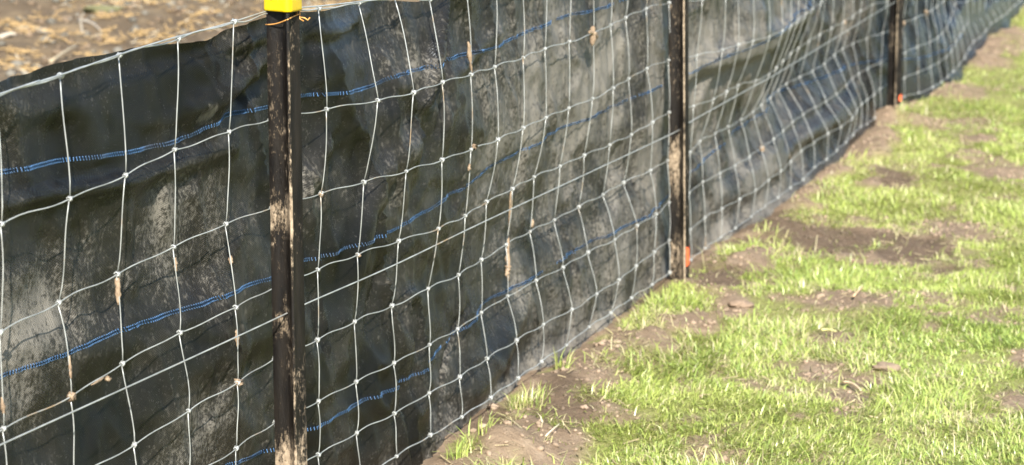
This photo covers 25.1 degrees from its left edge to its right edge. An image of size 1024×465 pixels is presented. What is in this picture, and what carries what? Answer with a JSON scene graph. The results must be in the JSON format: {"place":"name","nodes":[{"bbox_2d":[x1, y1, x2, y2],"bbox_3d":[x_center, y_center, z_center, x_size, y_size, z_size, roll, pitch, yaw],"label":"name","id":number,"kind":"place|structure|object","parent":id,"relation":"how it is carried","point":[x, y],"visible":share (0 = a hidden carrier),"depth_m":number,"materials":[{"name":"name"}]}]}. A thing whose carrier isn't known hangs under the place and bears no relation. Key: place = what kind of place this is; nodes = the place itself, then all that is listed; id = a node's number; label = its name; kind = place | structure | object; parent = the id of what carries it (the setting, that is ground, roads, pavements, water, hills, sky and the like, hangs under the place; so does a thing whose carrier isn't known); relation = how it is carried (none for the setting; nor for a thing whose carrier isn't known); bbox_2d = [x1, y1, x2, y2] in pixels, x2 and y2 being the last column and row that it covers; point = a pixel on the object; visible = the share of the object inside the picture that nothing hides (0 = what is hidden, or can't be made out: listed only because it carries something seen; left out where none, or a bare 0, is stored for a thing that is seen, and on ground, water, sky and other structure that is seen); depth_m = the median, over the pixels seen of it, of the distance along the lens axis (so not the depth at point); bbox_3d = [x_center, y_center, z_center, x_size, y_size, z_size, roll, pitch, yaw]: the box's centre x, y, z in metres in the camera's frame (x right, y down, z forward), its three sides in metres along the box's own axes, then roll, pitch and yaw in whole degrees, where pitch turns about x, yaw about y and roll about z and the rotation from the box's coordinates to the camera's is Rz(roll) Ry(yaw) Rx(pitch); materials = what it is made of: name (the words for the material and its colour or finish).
{"place":"outdoors","nodes":[
{"label":"outdoors","id":0,"kind":"place"},
{"bbox_2d":[0,0,1023,464],"bbox_3d":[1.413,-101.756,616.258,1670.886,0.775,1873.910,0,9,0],"label":"ground","id":1,"kind":"structure","parent":0,"point":[494,442],"depth_m":5.50,"materials":[{"name":"brown soil"}]},
{"bbox_2d":[0,32,16,38],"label":"dry stalk","id":2,"kind":"object","parent":1,"relation":"on","point":[4,35],"visible":1,"depth_m":9.96,"materials":[{"name":"plant"}]},
{"bbox_2d":[48,44,77,63],"bbox_3d":[-1.851,-0.740,9.537,0.021,0.045,0.438,1,9,4],"label":"dry stalk","id":3,"kind":"object","parent":1,"relation":"on","point":[55,58],"visible":0.99,"depth_m":9.44,"materials":[{"name":"plant"}]},
{"bbox_2d":[79,13,83,34],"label":"dry twig","id":4,"kind":"object","parent":1,"relation":"on","point":[81,25],"visible":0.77,"depth_m":10.20,"materials":[{"name":"plant"}]},
{"bbox_2d":[77,18,101,31],"bbox_3d":[-1.898,-0.936,10.383,0.026,0.041,0.299,-5,11,-30],"label":"dry stalk","id":5,"kind":"object","parent":1,"relation":"on","point":[90,22],"visible":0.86,"depth_m":10.41,"materials":[{"name":"plant"}]},
{"bbox_2d":[82,5,124,12],"bbox_3d":[-1.928,-1.054,10.866,0.206,0.043,0.084,0,9,0],"label":"earth clod","id":6,"kind":"object","parent":1,"relation":"on","point":[93,8],"visible":0.82,"depth_m":10.84,"materials":[{"name":"brown soil"}]},
{"bbox_2d":[0,0,405,75],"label":"straw litter","id":7,"kind":"object","parent":1,"relation":"on","point":[21,26],"visible":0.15,"depth_m":10.22,"materials":[{"name":"beige plant"}]},
{"bbox_2d":[0,0,418,81],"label":"field clods","id":8,"kind":"object","parent":1,"relation":"on","point":[177,10],"visible":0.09,"depth_m":10.53,"materials":[{"name":"brown soil"}]},
{"bbox_2d":[264,0,309,464],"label":"steel post","id":9,"kind":"object","parent":1,"relation":"on","point":[283,19],"visible":1,"depth_m":3.51,"materials":[{"name":"black metal"}]},
{"bbox_2d":[0,1,896,445],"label":"straining wire","id":10,"kind":"object","parent":9,"relation":"attached to","point":[378,271],"visible":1,"depth_m":3.75,"materials":[{"name":"silver metal"}]},
{"bbox_2d":[0,0,1019,464],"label":"wire netting","id":11,"kind":"object","parent":9,"relation":"attached to","point":[238,382],"visible":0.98,"depth_m":4.25,"materials":[{"name":"silver metal"}]},
{"bbox_2d":[0,0,376,94],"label":"top wire","id":12,"kind":"object","parent":11,"relation":"attached to","point":[29,84],"visible":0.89,"depth_m":3.10,"materials":[{"name":"silver metal"}]},
{"bbox_2d":[0,0,1023,464],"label":"ground cover fabric","id":13,"kind":"object","parent":11,"relation":"hanging from","point":[34,368],"visible":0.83,"depth_m":4.01,"materials":[{"name":"black fabric"}]},
{"bbox_2d":[434,435,479,459],"bbox_3d":[-0.112,0.392,4.230,0.103,0.063,0.072,-3,10,-21],"label":"grass tuft","id":14,"kind":"object","parent":1,"relation":"on","point":[465,450],"visible":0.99,"depth_m":4.23,"materials":[{"name":"plant"}]},
{"bbox_2d":[452,409,498,446],"bbox_3d":[-0.065,0.365,4.305,0.123,0.081,0.086,0,9,0],"label":"grass tuft","id":15,"kind":"object","parent":1,"relation":"on","point":[472,437],"visible":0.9,"depth_m":4.31,"materials":[{"name":"green plant"}]},
{"bbox_2d":[487,403,498,409],"bbox_3d":[-0.038,0.343,4.543,0.024,0.016,0.020,0,9,0],"label":"stone","id":16,"kind":"object","parent":1,"relation":"on","point":[493,406],"visible":0.98,"depth_m":4.54,"materials":[{"name":"beige stone"}]},
{"bbox_2d":[495,379,559,409],"bbox_3d":[0.030,0.319,4.542,0.121,0.060,0.143,3,10,18],"label":"grass tuft","id":17,"kind":"object","parent":1,"relation":"on","point":[524,399],"visible":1,"depth_m":4.54,"materials":[{"name":"plant"}]},
{"bbox_2d":[546,341,578,369],"bbox_3d":[0.102,0.259,4.795,0.073,0.063,0.093,3,10,15],"label":"grass tuft","id":18,"kind":"object","parent":1,"relation":"on","point":[559,364],"visible":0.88,"depth_m":4.79,"materials":[{"name":"green plant"}]},
{"bbox_2d":[580,404,588,409],"bbox_3d":[0.143,0.342,4.513,0.016,0.011,0.017,5,10,25],"label":"stone","id":19,"kind":"object","parent":1,"relation":"on","point":[585,406],"visible":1,"depth_m":4.51,"materials":[{"name":"beige stone"}]},
{"bbox_2d":[631,284,706,310],"bbox_3d":[0.368,0.154,5.398,0.200,0.061,0.174,0,9,0],"label":"grass tuft","id":20,"kind":"object","parent":1,"relation":"on","point":[693,303],"visible":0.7,"depth_m":5.39,"materials":[{"name":"plant"}]},
{"bbox_2d":[668,0,689,282],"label":"steel post","id":21,"kind":"object","parent":1,"relation":"on","point":[679,256],"visible":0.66,"depth_m":5.53,"materials":[{"name":"brown metal"}]},
{"bbox_2d":[443,15,1023,464],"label":"soil crumbs","id":22,"kind":"object","parent":1,"relation":"on","point":[539,423],"visible":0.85,"depth_m":5.53,"materials":[{"name":"brown soil"}]},
{"bbox_2d":[712,234,764,253],"bbox_3d":[0.584,0.030,5.998,0.147,0.077,0.142,0,9,0],"label":"grass tuft","id":23,"kind":"object","parent":1,"relation":"on","point":[734,248],"visible":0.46,"depth_m":6.00,"materials":[{"name":"green plant"}]},
{"bbox_2d":[728,300,754,307],"bbox_3d":[0.534,0.166,5.363,0.063,0.019,0.053,0,9,0],"label":"earth clod","id":24,"kind":"object","parent":1,"relation":"on","point":[745,303],"visible":1,"depth_m":5.35,"materials":[{"name":"beige soil"}]},
{"bbox_2d":[821,328,836,331],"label":"dry stalk","id":25,"kind":"object","parent":1,"relation":"on","point":[825,329],"visible":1,"depth_m":5.10,"materials":[{"name":"plant"}]},
{"bbox_2d":[842,380,861,390],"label":"dry stalk","id":26,"kind":"object","parent":1,"relation":"on","point":[848,382],"visible":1,"depth_m":4.72,"materials":[{"name":"plant"}]},
{"bbox_2d":[871,361,900,371],"bbox_3d":[0.788,0.284,4.847,0.064,0.022,0.039,0,9,0],"label":"earth clod","id":27,"kind":"object","parent":1,"relation":"on","point":[881,365],"visible":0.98,"depth_m":4.83,"materials":[{"name":"beige soil"}]},
{"bbox_2d":[887,0,903,108],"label":"steel post","id":28,"kind":"object","parent":1,"relation":"on","point":[895,52],"visible":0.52,"depth_m":8.17,"materials":[{"name":"brown metal"}]},
{"bbox_2d":[439,9,1023,464],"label":"grass","id":29,"kind":"structure","parent":0,"point":[743,351],"depth_m":5.00,"materials":[{"name":"green plant"}]}
]}

